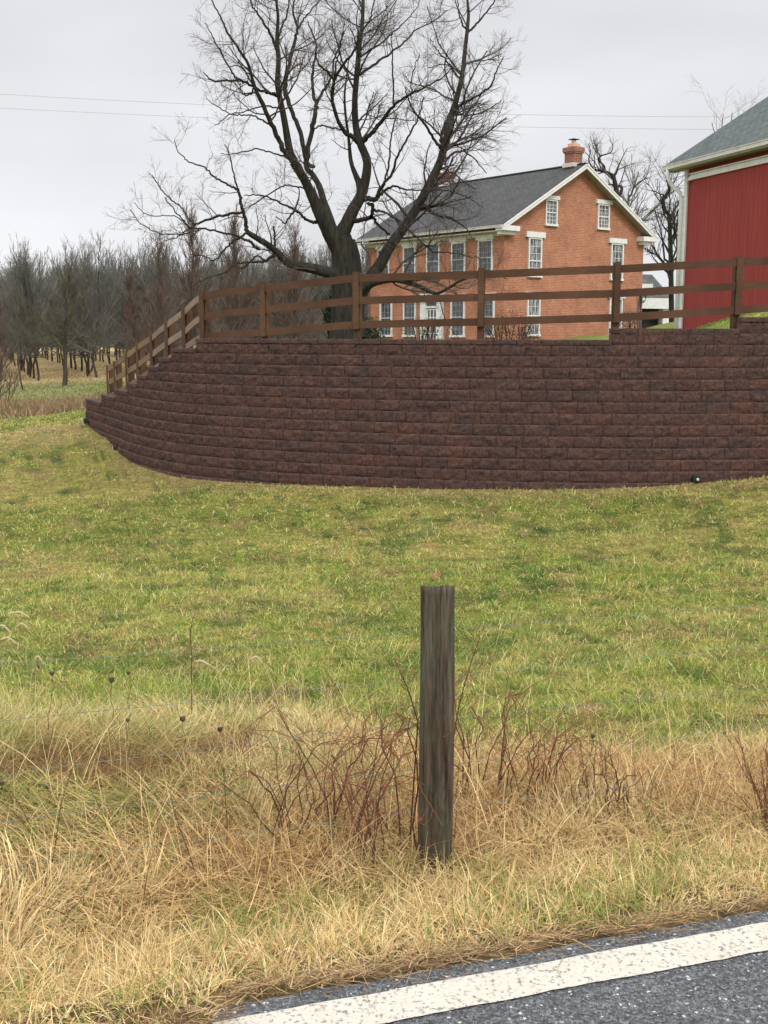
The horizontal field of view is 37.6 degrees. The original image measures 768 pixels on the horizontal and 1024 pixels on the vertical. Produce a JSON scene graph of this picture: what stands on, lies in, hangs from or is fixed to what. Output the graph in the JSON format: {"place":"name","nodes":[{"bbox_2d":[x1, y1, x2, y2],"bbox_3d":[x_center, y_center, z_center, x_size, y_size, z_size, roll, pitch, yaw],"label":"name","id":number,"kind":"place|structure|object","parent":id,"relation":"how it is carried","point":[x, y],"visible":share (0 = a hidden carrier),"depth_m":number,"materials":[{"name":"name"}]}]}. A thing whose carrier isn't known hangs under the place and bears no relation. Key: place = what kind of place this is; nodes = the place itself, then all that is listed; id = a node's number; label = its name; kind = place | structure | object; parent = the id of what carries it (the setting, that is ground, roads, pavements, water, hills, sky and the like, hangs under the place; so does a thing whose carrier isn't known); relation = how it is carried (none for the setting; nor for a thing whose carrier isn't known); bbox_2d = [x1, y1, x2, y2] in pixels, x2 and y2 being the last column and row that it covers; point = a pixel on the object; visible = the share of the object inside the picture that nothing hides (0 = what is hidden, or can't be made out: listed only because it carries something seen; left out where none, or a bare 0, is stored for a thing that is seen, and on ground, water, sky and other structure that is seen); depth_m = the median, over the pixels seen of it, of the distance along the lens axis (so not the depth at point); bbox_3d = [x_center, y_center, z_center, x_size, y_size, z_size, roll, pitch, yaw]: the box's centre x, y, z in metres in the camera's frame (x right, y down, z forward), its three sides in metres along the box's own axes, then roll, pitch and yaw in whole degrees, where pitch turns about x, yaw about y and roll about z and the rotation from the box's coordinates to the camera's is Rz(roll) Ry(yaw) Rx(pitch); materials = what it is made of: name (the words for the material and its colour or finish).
{"place":"outdoors","nodes":[
{"label":"outdoors","id":0,"kind":"place"},
{"bbox_2d":[4,94,681,116],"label":"power line","id":1,"kind":"object","parent":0,"point":[360,110],"visible":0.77,"depth_m":91.02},
{"bbox_2d":[7,108,717,129],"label":"power line","id":2,"kind":"object","parent":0,"point":[349,122],"visible":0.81,"depth_m":91.74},
{"bbox_2d":[0,312,767,1023],"bbox_3d":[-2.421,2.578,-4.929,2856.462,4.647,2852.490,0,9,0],"label":"ground","id":3,"kind":"structure","parent":0,"point":[30,488],"depth_m":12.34,"materials":[{"name":"plant"}]},
{"bbox_2d":[0,290,29,403],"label":"russet bush","id":4,"kind":"object","parent":3,"relation":"on","point":[2,365],"visible":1,"depth_m":47.38,"materials":[{"name":"plant"}]},
{"bbox_2d":[10,291,26,389],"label":"sapling","id":5,"kind":"object","parent":3,"relation":"on","point":[19,328],"visible":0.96,"depth_m":65.09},
{"bbox_2d":[0,255,36,370],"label":"plantation tree","id":6,"kind":"object","parent":3,"relation":"on","point":[12,327],"visible":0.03,"depth_m":99.05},
{"bbox_2d":[0,255,51,374],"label":"plantation tree","id":7,"kind":"object","parent":3,"relation":"on","point":[9,261],"visible":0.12,"depth_m":88.32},
{"bbox_2d":[0,258,59,376],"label":"plantation tree","id":8,"kind":"object","parent":3,"relation":"on","point":[8,309],"visible":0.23,"depth_m":83.75,"materials":[{"name":"plant"}]},
{"bbox_2d":[0,238,62,371],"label":"plantation tree","id":9,"kind":"object","parent":3,"relation":"on","point":[31,283],"visible":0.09,"depth_m":92.01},
{"bbox_2d":[27,656,44,726],"bbox_3d":[-1.690,0.900,5.458,0.110,0.436,0.022,0,9,0],"label":"foxtail","id":10,"kind":"object","parent":3,"relation":"on","point":[39,658],"visible":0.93,"depth_m":5.43,"materials":[{"name":"plant"}]},
{"bbox_2d":[2,232,70,380],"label":"plantation tree","id":11,"kind":"object","parent":3,"relation":"on","point":[23,268],"visible":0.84,"depth_m":76.78,"materials":[{"name":"plant"}]},
{"bbox_2d":[1,257,71,378],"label":"plantation tree","id":12,"kind":"object","parent":3,"relation":"on","point":[52,316],"visible":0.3,"depth_m":81.41,"materials":[{"name":"plant"}]},
{"bbox_2d":[0,390,106,418],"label":"brush strip","id":13,"kind":"object","parent":3,"relation":"on","point":[24,407],"visible":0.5,"depth_m":40.50,"materials":[{"name":"beige plant"}]},
{"bbox_2d":[42,259,72,368],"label":"plantation tree","id":14,"kind":"object","parent":3,"relation":"on","point":[59,323],"visible":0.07,"depth_m":99.54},
{"bbox_2d":[13,261,107,385],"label":"spreading tree","id":15,"kind":"object","parent":3,"relation":"on","point":[65,324],"visible":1,"depth_m":68.44,"materials":[{"name":"plant"}]},
{"bbox_2d":[50,758,79,862],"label":"dead stem","id":16,"kind":"object","parent":3,"relation":"on","point":[59,812],"visible":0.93,"depth_m":3.84,"materials":[{"name":"plant"}]},
{"bbox_2d":[43,250,90,369],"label":"plantation tree","id":17,"kind":"object","parent":3,"relation":"on","point":[75,364],"visible":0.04,"depth_m":96.68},
{"bbox_2d":[57,894,85,932],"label":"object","id":18,"kind":"object","parent":3,"relation":"on","point":[68,911],"visible":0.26,"depth_m":3.39,"materials":[{"name":"plant"}]},
{"bbox_2d":[35,238,108,370],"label":"plantation tree","id":19,"kind":"object","parent":3,"relation":"on","point":[63,246],"visible":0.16,"depth_m":92.05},
{"bbox_2d":[1,364,149,400],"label":"field grass","id":20,"kind":"structure","parent":3,"relation":"on","point":[58,386],"depth_m":70.69,"materials":[{"name":"plant"}]},
{"bbox_2d":[45,256,111,376],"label":"plantation tree","id":21,"kind":"object","parent":3,"relation":"on","point":[79,310],"visible":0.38,"depth_m":80.82,"materials":[{"name":"plant"}]},
{"bbox_2d":[45,235,123,373],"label":"plantation tree","id":22,"kind":"object","parent":3,"relation":"on","point":[75,257],"visible":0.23,"depth_m":84.24,"materials":[{"name":"plant"}]},
{"bbox_2d":[60,276,117,371],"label":"plantation tree","id":23,"kind":"object","parent":3,"relation":"on","point":[91,336],"visible":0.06,"depth_m":89.25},
{"bbox_2d":[56,227,126,376],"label":"plantation tree","id":24,"kind":"object","parent":3,"relation":"on","point":[92,293],"visible":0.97,"depth_m":77.57,"materials":[{"name":"plant"}]},
{"bbox_2d":[86,246,127,357],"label":"plantation tree","id":25,"kind":"object","parent":3,"relation":"on","point":[120,344],"visible":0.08,"depth_m":101.59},
{"bbox_2d":[108,677,113,737],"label":"seed head weed","id":26,"kind":"object","parent":3,"relation":"on","point":[111,679],"visible":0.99,"depth_m":5.22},
{"bbox_2d":[105,257,136,349],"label":"plantation tree","id":27,"kind":"object","parent":3,"relation":"on","point":[116,313],"visible":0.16,"depth_m":97.71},
{"bbox_2d":[104,252,145,349],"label":"plantation tree","id":28,"kind":"object","parent":3,"relation":"on","point":[114,329],"visible":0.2,"depth_m":93.22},
{"bbox_2d":[106,254,151,353],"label":"plantation tree","id":29,"kind":"object","parent":3,"relation":"on","point":[119,295],"visible":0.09,"depth_m":89.87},
{"bbox_2d":[108,262,156,377],"bbox_3d":[-14.020,-10.507,63.305,2.529,7.358,3.342,-6,11,-34],"label":"russet tree","id":30,"kind":"object","parent":3,"relation":"on","point":[129,309],"visible":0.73,"depth_m":63.00,"materials":[{"name":"plant"}]},
{"bbox_2d":[114,236,181,360],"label":"plantation tree","id":31,"kind":"object","parent":3,"relation":"on","point":[141,283],"visible":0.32,"depth_m":82.81,"materials":[{"name":"plant"}]},
{"bbox_2d":[108,245,187,370],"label":"plantation tree","id":32,"kind":"object","parent":3,"relation":"on","point":[137,286],"visible":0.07,"depth_m":86.33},
{"bbox_2d":[122,225,186,343],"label":"plantation tree","id":33,"kind":"object","parent":3,"relation":"on","point":[153,282],"visible":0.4,"depth_m":79.08,"materials":[{"name":"plant"}]},
{"bbox_2d":[121,227,192,356],"bbox_3d":[-12.073,-10.995,60.927,3.652,8.892,4.491,5,11,30],"label":"russet tree","id":34,"kind":"object","parent":3,"relation":"on","point":[163,305],"visible":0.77,"depth_m":60.55,"materials":[{"name":"plant"}]},
{"bbox_2d":[167,264,188,347],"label":"plantation tree","id":35,"kind":"object","parent":3,"relation":"on","point":[173,295],"visible":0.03,"depth_m":95.50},
{"bbox_2d":[170,792,200,889],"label":"dead stem","id":36,"kind":"object","parent":3,"relation":"on","point":[183,837],"visible":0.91,"depth_m":3.73,"materials":[{"name":"plant"}]},
{"bbox_2d":[167,259,216,346],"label":"plantation tree","id":37,"kind":"object","parent":3,"relation":"on","point":[185,297],"visible":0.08,"depth_m":88.83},
{"bbox_2d":[187,602,200,723],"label":"dead stem","id":38,"kind":"object","parent":3,"relation":"on","point":[191,660],"visible":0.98,"depth_m":5.90,"materials":[{"name":"plant"}]},
{"bbox_2d":[163,196,225,344],"bbox_3d":[-11.037,-13.243,65.059,3.763,9.578,4.606,-2,9,-12],"label":"russet tree","id":39,"kind":"object","parent":3,"relation":"on","point":[191,279],"visible":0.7,"depth_m":64.17,"materials":[{"name":"plant"}]},
{"bbox_2d":[191,247,239,336],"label":"plantation tree","id":40,"kind":"object","parent":3,"relation":"on","point":[212,331],"visible":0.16,"depth_m":85.55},
{"bbox_2d":[194,659,238,733],"bbox_3d":[-0.797,0.906,5.392,0.218,0.420,0.022,0,9,0],"label":"foxtail","id":41,"kind":"object","parent":3,"relation":"on","point":[205,662],"visible":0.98,"depth_m":5.36,"materials":[{"name":"plant"}]},
{"bbox_2d":[217,761,231,844],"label":"dead stem","id":42,"kind":"object","parent":3,"relation":"on","point":[225,803],"visible":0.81,"depth_m":3.96,"materials":[{"name":"plant"}]},
{"bbox_2d":[197,234,256,338],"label":"plantation tree","id":43,"kind":"object","parent":3,"relation":"on","point":[222,268],"visible":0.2,"depth_m":79.09,"materials":[{"name":"plant"}]},
{"bbox_2d":[206,201,263,338],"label":"russet tree","id":44,"kind":"object","parent":3,"relation":"on","point":[246,301],"visible":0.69,"depth_m":68.68,"materials":[{"name":"plant"}]},
{"bbox_2d":[214,252,262,338],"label":"plantation tree","id":45,"kind":"object","parent":3,"relation":"on","point":[240,295],"visible":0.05,"depth_m":93.19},
{"bbox_2d":[214,241,263,328],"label":"plantation tree","id":46,"kind":"object","parent":3,"relation":"on","point":[246,266],"visible":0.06,"depth_m":96.15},
{"bbox_2d":[218,249,277,338],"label":"plantation tree","id":47,"kind":"object","parent":3,"relation":"on","point":[260,273],"visible":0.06,"depth_m":88.12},
{"bbox_2d":[240,253,288,338],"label":"plantation tree","id":48,"kind":"object","parent":3,"relation":"on","point":[252,282],"visible":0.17,"depth_m":85.14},
{"bbox_2d":[248,233,305,338],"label":"plantation tree","id":49,"kind":"object","parent":3,"relation":"on","point":[275,272],"visible":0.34,"depth_m":82.78,"materials":[{"name":"plant"}]},
{"bbox_2d":[261,254,318,343],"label":"plantation tree","id":50,"kind":"object","parent":3,"relation":"on","point":[302,290],"visible":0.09,"depth_m":92.18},
{"bbox_2d":[257,216,325,343],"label":"russet tree","id":51,"kind":"object","parent":3,"relation":"on","point":[295,295],"visible":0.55,"depth_m":70.65,"materials":[{"name":"plant"}]},
{"bbox_2d":[271,239,317,338],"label":"plantation tree","id":52,"kind":"object","parent":3,"relation":"on","point":[300,288],"visible":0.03,"depth_m":95.62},
{"bbox_2d":[287,239,311,338],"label":"plantation tree","id":53,"kind":"object","parent":3,"relation":"on","point":[304,261],"visible":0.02,"depth_m":106.04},
{"bbox_2d":[102,0,526,338],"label":"bare tree","id":54,"kind":"object","parent":3,"relation":"on","point":[340,241],"visible":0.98,"depth_m":31.67,"materials":[{"name":"brown plant"}]},
{"bbox_2d":[300,241,330,338],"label":"plantation tree","id":55,"kind":"object","parent":3,"relation":"on","point":[322,261],"visible":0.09,"depth_m":86.34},
{"bbox_2d":[303,249,328,338],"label":"plantation tree","id":56,"kind":"object","parent":3,"relation":"on","point":[316,296],"visible":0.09,"depth_m":100.40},
{"bbox_2d":[172,689,476,846],"bbox_3d":[-0.182,0.914,3.957,1.055,0.644,0.668,0,9,0],"label":"bramble","id":57,"kind":"object","parent":3,"relation":"on","point":[284,797],"visible":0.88,"depth_m":3.95,"materials":[{"name":"plant"}]},
{"bbox_2d":[321,290,331,338],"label":"evergreen bush","id":58,"kind":"object","parent":3,"relation":"on","point":[327,314],"visible":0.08,"depth_m":35.90,"materials":[{"name":"green plant"}]},
{"bbox_2d":[307,242,367,338],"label":"plantation tree","id":59,"kind":"object","parent":3,"relation":"on","point":[324,288],"visible":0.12,"depth_m":83.29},
{"bbox_2d":[230,666,454,837],"bbox_3d":[-0.156,0.881,4.114,0.759,0.652,0.500,-4,10,-22],"label":"bramble","id":60,"kind":"object","parent":3,"relation":"on","point":[301,761],"visible":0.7,"depth_m":4.08,"materials":[{"name":"plant"}]},
{"bbox_2d":[359,216,374,315],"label":"plantation tree","id":61,"kind":"object","parent":3,"relation":"on","point":[366,260],"visible":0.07,"depth_m":86.32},
{"bbox_2d":[259,664,487,869],"bbox_3d":[-0.039,0.875,3.813,0.765,0.767,0.526,0,9,0],"label":"bramble","id":62,"kind":"object","parent":3,"relation":"on","point":[376,807],"visible":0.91,"depth_m":3.82,"materials":[{"name":"plant"}]},
{"bbox_2d":[364,306,385,338],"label":"evergreen bush","id":63,"kind":"object","parent":3,"relation":"on","point":[371,333],"visible":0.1,"depth_m":46.23,"materials":[{"name":"green plant"}]},
{"bbox_2d":[294,682,465,862],"bbox_3d":[0.013,0.913,3.955,0.560,0.644,0.492,-6,11,-35],"label":"bramble","id":64,"kind":"object","parent":3,"relation":"on","point":[392,768],"visible":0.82,"depth_m":3.90,"materials":[{"name":"plant"}]},
{"bbox_2d":[0,646,767,1023],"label":"dry grass","id":65,"kind":"structure","parent":3,"relation":"on","point":[154,730],"depth_m":3.86,"materials":[{"name":"plant"}]},
{"bbox_2d":[0,585,767,874],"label":"wire fence","id":66,"kind":"object","parent":3,"relation":"on","point":[437,693],"visible":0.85,"depth_m":3.75,"materials":[{"name":"wood"}]},
{"bbox_2d":[388,654,418,850],"bbox_3d":[0.066,0.857,3.879,0.105,0.757,0.077,0,9,0],"label":"bramble shoot","id":67,"kind":"object","parent":3,"relation":"on","point":[402,677],"visible":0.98,"depth_m":3.88,"materials":[{"name":"plant"}]},
{"bbox_2d":[401,316,441,338],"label":"twiggy shrub","id":68,"kind":"object","parent":3,"relation":"on","point":[423,330],"visible":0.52,"depth_m":48.85,"materials":[{"name":"brown plant"}]},
{"bbox_2d":[85,317,767,489],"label":"retaining wall","id":69,"kind":"structure","parent":3,"relation":"on","point":[628,407],"depth_m":20.41,"materials":[{"name":"brick"}]},
{"bbox_2d":[106,256,767,393],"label":"rail fence","id":70,"kind":"object","parent":69,"relation":"on","point":[615,317],"visible":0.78,"depth_m":20.48,"materials":[{"name":"brown wood"}]},
{"bbox_2d":[691,474,700,482],"bbox_3d":[5.566,-0.604,20.133,0.146,0.150,0.277,0,9,0],"label":"drain pipe","id":71,"kind":"object","parent":69,"relation":"attached to","point":[695,478],"visible":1,"depth_m":20.03,"materials":[{"name":"black plastic"}]},
{"bbox_2d":[454,633,486,736],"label":"bramble shoot","id":72,"kind":"object","parent":3,"relation":"on","point":[467,676],"visible":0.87,"depth_m":3.91,"materials":[{"name":"plant"}]},
{"bbox_2d":[402,640,578,798],"bbox_3d":[0.412,0.863,4.354,0.685,0.622,0.696,0,9,0],"label":"bramble","id":73,"kind":"object","parent":3,"relation":"on","point":[500,776],"visible":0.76,"depth_m":4.42,"materials":[{"name":"plant"}]},
{"bbox_2d":[355,138,658,344],"bbox_3d":[6.123,-12.649,57.679,10.968,11.227,11.008,-7,11,-38],"label":"brick farmhouse","id":74,"kind":"object","parent":3,"relation":"on","point":[573,210],"visible":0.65,"depth_m":53.72,"materials":[{"name":"orange"}]},
{"bbox_2d":[375,245,389,273],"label":"window","id":75,"kind":"structure","parent":74,"relation":"in","point":[387,267],"depth_m":57.51,"materials":[{"name":"white paint"}]},
{"bbox_2d":[380,303,392,336],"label":"window","id":76,"kind":"structure","parent":74,"relation":"in","point":[386,310],"depth_m":57.81,"materials":[{"name":"white paint"}]},
{"bbox_2d":[401,242,417,272],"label":"window","id":77,"kind":"structure","parent":74,"relation":"in","point":[406,254],"depth_m":55.92,"materials":[{"name":"glass"}]},
{"bbox_2d":[402,303,416,336],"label":"window","id":78,"kind":"structure","parent":74,"relation":"in","point":[409,309],"depth_m":56.41,"materials":[{"name":"glass"}]},
{"bbox_2d":[419,293,444,338],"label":"front door","id":79,"kind":"structure","parent":74,"relation":"in","point":[425,313],"depth_m":54.96,"materials":[{"name":"white paint"}]},
{"bbox_2d":[424,239,441,271],"bbox_3d":[2.366,-12.218,54.543,0.677,1.851,1.090,-1,9,-9],"label":"window","id":80,"kind":"structure","parent":74,"relation":"in","point":[436,268],"depth_m":54.53,"materials":[{"name":"glass"}]},
{"bbox_2d":[449,302,464,336],"bbox_3d":[3.493,-9.332,53.546,0.677,2.025,1.090,-1,9,-9],"label":"window","id":81,"kind":"structure","parent":74,"relation":"in","point":[456,312],"depth_m":53.59,"materials":[{"name":"white paint"}]},
{"bbox_2d":[449,237,467,271],"bbox_3d":[3.500,-11.989,53.120,0.677,1.851,1.090,-1,9,-9],"label":"window","id":82,"kind":"structure","parent":74,"relation":"in","point":[454,244],"depth_m":53.12,"materials":[{"name":"white paint"}]},
{"bbox_2d":[476,234,494,270],"bbox_3d":[4.639,-11.759,51.688,0.677,1.851,1.090,-1,9,-9],"label":"window","id":83,"kind":"structure","parent":74,"relation":"in","point":[489,260],"depth_m":51.63,"materials":[{"name":"white paint"}]},
{"bbox_2d":[477,293,494,337],"bbox_3d":[4.738,-9.080,51.982,0.677,2.025,1.090,-1,9,-9],"label":"window","id":84,"kind":"structure","parent":74,"relation":"in","point":[489,305],"depth_m":51.85,"materials":[{"name":"glass"}]},
{"bbox_2d":[526,300,540,335],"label":"window","id":85,"kind":"structure","parent":74,"relation":"in","point":[533,306],"depth_m":52.43,"materials":[{"name":"white paint"}]},
{"bbox_2d":[525,231,545,277],"bbox_3d":[6.961,-11.871,51.978,1.196,2.048,0.600,-3,10,-18],"label":"window","id":86,"kind":"structure","parent":74,"relation":"in","point":[535,239],"depth_m":51.93,"materials":[{"name":"white paint"}]},
{"bbox_2d":[544,195,559,226],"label":"window","id":87,"kind":"structure","parent":74,"relation":"in","point":[551,202],"depth_m":52.26,"materials":[{"name":"white paint"}]},
{"bbox_2d":[596,199,612,229],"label":"window","id":88,"kind":"structure","parent":74,"relation":"in","point":[603,206],"depth_m":54.45,"materials":[{"name":"white paint"}]},
{"bbox_2d":[608,297,625,334],"bbox_3d":[11.488,-9.674,55.934,1.215,2.176,0.645,-3,9,-16],"label":"window","id":89,"kind":"structure","parent":74,"relation":"in","point":[621,298],"depth_m":55.85,"materials":[{"name":"white paint"}]},
{"bbox_2d":[608,238,626,280],"bbox_3d":[11.467,-12.426,55.474,1.233,2.026,0.630,-3,10,-17],"label":"window","id":90,"kind":"structure","parent":74,"relation":"in","point":[617,245],"depth_m":55.37,"materials":[{"name":"white paint"}]},
{"bbox_2d":[485,306,540,344],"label":"brown shrub","id":91,"kind":"object","parent":3,"relation":"on","point":[522,334],"visible":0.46,"depth_m":48.37,"materials":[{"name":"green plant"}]},
{"bbox_2d":[475,678,630,807],"bbox_3d":[0.663,0.938,4.306,0.581,0.487,0.403,-7,11,-36],"label":"bramble","id":92,"kind":"object","parent":3,"relation":"on","point":[549,758],"visible":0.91,"depth_m":4.30,"materials":[{"name":"plant"}]},
{"bbox_2d":[515,713,676,831],"bbox_3d":[0.790,0.986,4.181,0.491,0.424,0.411,-5,11,-31],"label":"bramble","id":93,"kind":"object","parent":3,"relation":"on","point":[614,787],"visible":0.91,"depth_m":4.18,"materials":[{"name":"plant"}]},
{"bbox_2d":[579,126,674,229],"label":"bare tree","id":94,"kind":"object","parent":3,"relation":"on","point":[612,177],"visible":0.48,"depth_m":71.39,"materials":[{"name":"brown plant"}]},
{"bbox_2d":[620,308,639,327],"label":"brown shrub","id":95,"kind":"object","parent":3,"relation":"on","point":[630,324],"visible":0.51,"depth_m":53.20,"materials":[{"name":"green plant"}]},
{"bbox_2d":[603,143,664,226],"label":"bare tree","id":96,"kind":"object","parent":3,"relation":"on","point":[633,182],"visible":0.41,"depth_m":77.46,"materials":[{"name":"brown plant"}]},
{"bbox_2d":[641,274,668,327],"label":"garage","id":97,"kind":"structure","parent":3,"relation":"on","point":[651,303],"depth_m":65.79,"materials":[{"name":"grey"}]},
{"bbox_2d":[641,309,658,327],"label":"door","id":98,"kind":"structure","parent":97,"relation":"in","point":[650,322],"depth_m":66.40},
{"bbox_2d":[631,144,684,322],"bbox_3d":[15.157,-14.557,60.321,4.796,10.362,4.442,-5,10,-28],"label":"bare tree","id":99,"kind":"object","parent":3,"relation":"on","point":[670,218],"visible":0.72,"depth_m":60.08,"materials":[{"name":"brown plant"}]},
{"bbox_2d":[652,312,767,333],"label":"yard grass","id":100,"kind":"structure","parent":3,"relation":"on","point":[725,324],"depth_m":27.88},
{"bbox_2d":[661,97,767,333],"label":"red barn","id":101,"kind":"structure","parent":3,"relation":"on","point":[723,208],"depth_m":31.30,"materials":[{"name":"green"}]},
{"bbox_2d":[686,163,767,327],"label":"sliding door","id":102,"kind":"structure","parent":101,"relation":"in","point":[729,210],"depth_m":30.97,"materials":[{"name":"wood"}]},
{"bbox_2d":[671,72,762,202],"bbox_3d":[19.161,-17.763,64.931,5.098,14.103,4.237,0,9,0],"label":"bare tree","id":103,"kind":"object","parent":3,"relation":"on","point":[725,103],"visible":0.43,"depth_m":63.25,"materials":[{"name":"brown plant"}]},
{"bbox_2d":[701,729,767,831],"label":"bramble","id":104,"kind":"object","parent":3,"relation":"on","point":[764,812],"visible":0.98,"depth_m":4.08,"materials":[{"name":"plant"}]},
{"bbox_2d":[0,0,767,309],"label":"sky","id":105,"kind":"structure","parent":0,"point":[613,63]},
{"bbox_2d":[212,910,767,1023],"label":"road","id":106,"kind":"structure","parent":0,"point":[733,990],"depth_m":2.76,"materials":[{"name":"asphalt"}]},
{"bbox_2d":[213,922,767,1023],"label":"road edge line","id":107,"kind":"object","parent":106,"relation":"on","point":[437,996],"visible":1,"depth_m":2.81,"materials":[{"name":"paint"}]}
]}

